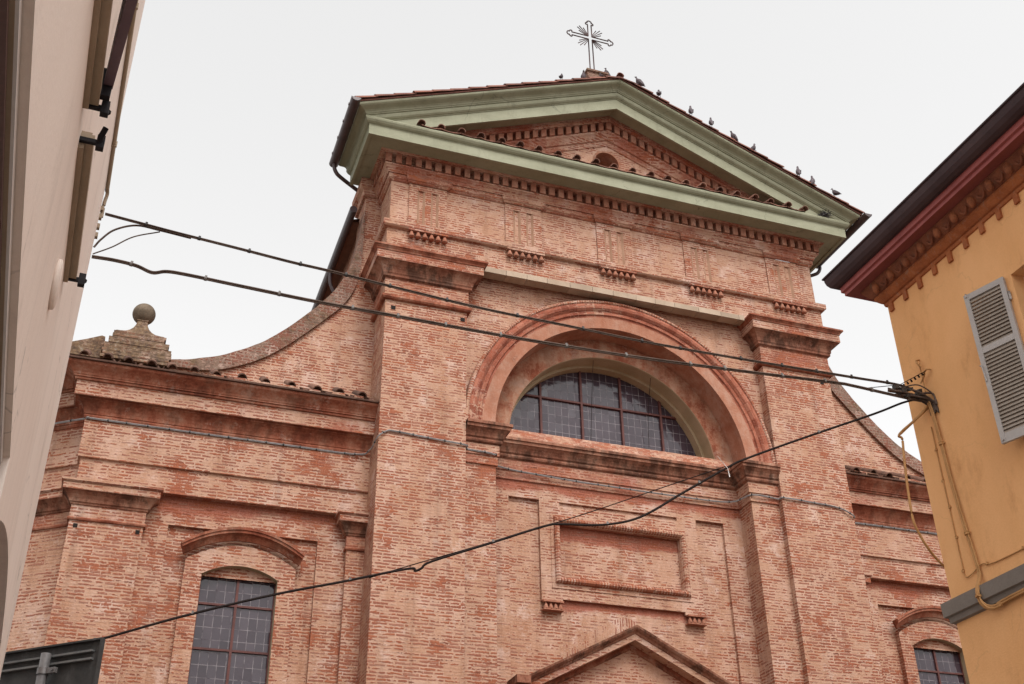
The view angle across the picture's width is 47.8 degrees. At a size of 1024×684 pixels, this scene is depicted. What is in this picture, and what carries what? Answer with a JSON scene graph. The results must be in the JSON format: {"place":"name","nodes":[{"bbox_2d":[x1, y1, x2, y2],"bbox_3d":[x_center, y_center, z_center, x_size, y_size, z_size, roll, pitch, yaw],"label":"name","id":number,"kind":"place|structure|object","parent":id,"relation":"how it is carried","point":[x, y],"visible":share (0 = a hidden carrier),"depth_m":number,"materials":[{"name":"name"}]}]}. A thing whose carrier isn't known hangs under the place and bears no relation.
{"place":"outdoors","nodes":[
{"label":"outdoors","id":0,"kind":"place"},
{"bbox_2d":[73,0,1023,460],"label":"sky","id":1,"kind":"structure","parent":0,"point":[233,113],"materials":[{"name":"white"}]},
{"label":"ground","id":2,"kind":"structure","parent":0,"visible":0},
{"bbox_2d":[0,637,104,683],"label":"road sign","id":3,"kind":"object","parent":2,"relation":"on","point":[77,662],"visible":1,"depth_m":10.14,"materials":[{"name":"metal"}]},
{"bbox_2d":[0,0,144,676],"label":"cream house","id":4,"kind":"structure","parent":2,"relation":"on","point":[65,67],"depth_m":5.41,"materials":[{"name":"paint"}]},
{"bbox_2d":[0,0,21,463],"bbox_3d":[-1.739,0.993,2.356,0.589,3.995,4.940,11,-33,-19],"label":"shutter","id":5,"kind":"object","parent":4,"relation":"in","point":[10,10],"depth_m":3.52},
{"bbox_2d":[93,231,159,253],"bbox_3d":[-3.817,-0.984,11.449,0.585,0.400,0.014,9,-33,-15],"label":"feeder loop","id":6,"kind":"object","parent":4,"relation":"attached to","point":[125,240],"visible":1,"depth_m":11.45,"materials":[{"name":"black rubber"}]},
{"bbox_2d":[93,224,190,247],"bbox_3d":[-3.675,-1.016,11.519,0.901,0.374,0.056,8,-32,-14],"label":"feeder loop","id":7,"kind":"object","parent":4,"relation":"attached to","point":[104,236],"visible":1,"depth_m":11.53,"materials":[{"name":"black rubber"}]},
{"bbox_2d":[6,72,969,683],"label":"church","id":8,"kind":"structure","parent":2,"relation":"on","point":[618,204],"depth_m":23.18,"materials":[{"name":"brick"}]},
{"bbox_2d":[70,303,171,368],"bbox_3d":[-7.379,-0.134,21.898,1.868,1.485,0.852,10,-33,-17],"label":"ball finial","id":9,"kind":"object","parent":8,"relation":"on","point":[139,342],"visible":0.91,"depth_m":21.43,"materials":[{"name":"stone"}]},
{"bbox_2d":[55,416,936,534],"bbox_3d":[1.442,2.742,23.099,21.643,0.516,1.393,8,-32,-15],"label":"facade cable","id":10,"kind":"object","parent":8,"relation":"attached to","point":[444,440],"visible":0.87,"depth_m":22.08,"materials":[{"name":"rubber"}]},
{"bbox_2d":[566,20,613,77],"bbox_3d":[1.935,-6.939,28.149,1.257,2.498,0.600,10,-33,-17],"label":"roof cross","id":11,"kind":"object","parent":8,"relation":"on","point":[589,72],"visible":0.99,"depth_m":28.36,"materials":[{"name":"metal"}]},
{"bbox_2d":[509,357,714,458],"bbox_3d":[2.019,1.533,24.731,4.730,2.365,0.620,10,-33,-17],"label":"lunette window","id":12,"kind":"structure","parent":8,"relation":"in","point":[604,400],"depth_m":25.12,"materials":[{"name":"grey glass"}]},
{"bbox_2d":[635,76,644,86],"bbox_3d":[3.032,-6.183,27.462,0.345,0.233,0.129,25,-32,4],"label":"pigeon","id":13,"kind":"object","parent":8,"relation":"on","point":[639,82],"visible":1,"depth_m":27.41,"materials":[{"name":"grey"}]},
{"bbox_2d":[688,106,693,113],"bbox_3d":[4.256,-5.505,27.480,0.123,0.334,0.200,-1,-31,0],"label":"pigeon","id":14,"kind":"object","parent":8,"relation":"on","point":[690,110],"visible":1,"depth_m":27.44,"materials":[{"name":"grey"}]},
{"bbox_2d":[730,131,738,141],"bbox_3d":[5.314,-4.919,27.664,0.315,0.213,0.118,36,-41,-10],"label":"pigeon","id":15,"kind":"object","parent":8,"relation":"on","point":[733,136],"visible":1,"depth_m":27.62,"materials":[{"name":"grey"}]},
{"bbox_2d":[796,166,800,175],"bbox_3d":[6.866,-4.088,27.696,0.129,0.349,0.209,-4,-31,4],"label":"pigeon","id":16,"kind":"object","parent":8,"relation":"on","point":[798,171],"visible":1,"depth_m":27.65,"materials":[{"name":"grey"}]},
{"bbox_2d":[810,176,814,183],"bbox_3d":[7.208,-3.869,27.740,0.123,0.334,0.200,-21,-36,29],"label":"pigeon","id":17,"kind":"object","parent":8,"relation":"on","point":[812,180],"visible":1,"depth_m":27.69,"materials":[{"name":"grey"}]},
{"bbox_2d":[818,210,830,217],"bbox_3d":[7.514,-3.063,27.703,0.419,0.272,0.302,10,-33,-17],"label":"bird nest","id":18,"kind":"object","parent":8,"relation":"on","point":[824,213],"visible":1,"depth_m":27.68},
{"bbox_2d":[830,188,840,195],"bbox_3d":[7.794,-3.610,27.812,0.330,0.223,0.123,3,-21,45],"label":"pigeon","id":19,"kind":"object","parent":8,"relation":"on","point":[834,192],"visible":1,"depth_m":27.76,"materials":[{"name":"grey"}]},
{"bbox_2d":[822,82,1023,683],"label":"ochre house","id":20,"kind":"structure","parent":2,"relation":"on","point":[933,261],"depth_m":12.90,"materials":[{"name":"paint"}]},
{"bbox_2d":[95,400,911,638],"bbox_3d":[-0.041,1.938,12.587,9.942,3.214,0.042,1,-31,-3],"label":"overhead cable","id":21,"kind":"object","parent":20,"relation":"attached to","point":[607,523],"visible":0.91,"depth_m":12.45,"materials":[{"name":"black rubber"}]},
{"bbox_2d":[369,466,725,577],"bbox_3d":[0.458,1.945,12.619,3.956,1.357,0.012,1,-31,-3],"label":"messenger wire","id":22,"kind":"object","parent":21,"relation":"attached to","point":[569,518],"visible":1,"depth_m":12.71,"materials":[{"name":"black metal"}]},
{"bbox_2d":[105,212,924,396],"bbox_3d":[0.431,-0.308,12.579,9.394,0.668,0.042,9,-33,-16],"label":"overhead cable","id":23,"kind":"object","parent":20,"relation":"attached to","point":[389,285],"visible":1,"depth_m":12.32,"materials":[{"name":"rubber"}]},
{"bbox_2d":[868,359,938,414],"bbox_3d":[4.562,0.511,13.649,0.806,0.791,0.206,1,-31,-3],"label":"cable knot","id":24,"kind":"object","parent":20,"relation":"attached to","point":[905,390],"visible":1,"depth_m":13.56,"materials":[{"name":"metal"}]},
{"bbox_2d":[92,255,924,402],"bbox_3d":[0.407,-0.064,12.448,9.435,0.246,0.047,9,-33,-15],"label":"overhead cable","id":25,"kind":"object","parent":24,"relation":"attached to","point":[446,325],"visible":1,"depth_m":12.20,"materials":[{"name":"black rubber"}]},
{"bbox_2d":[898,405,943,567],"bbox_3d":[4.732,1.614,13.235,0.409,1.854,0.434,10,-33,-17],"label":"drop cable","id":26,"kind":"object","parent":24,"relation":"hanging from","point":[908,491],"visible":1,"depth_m":13.24,"materials":[{"name":"rubber"}]},
{"bbox_2d":[927,401,1023,609],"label":"wall cable","id":27,"kind":"object","parent":20,"relation":"attached to","point":[978,596],"depth_m":12.60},
{"bbox_2d":[931,427,1023,577],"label":"wall cable","id":28,"kind":"object","parent":20,"relation":"attached to","point":[956,537],"depth_m":12.78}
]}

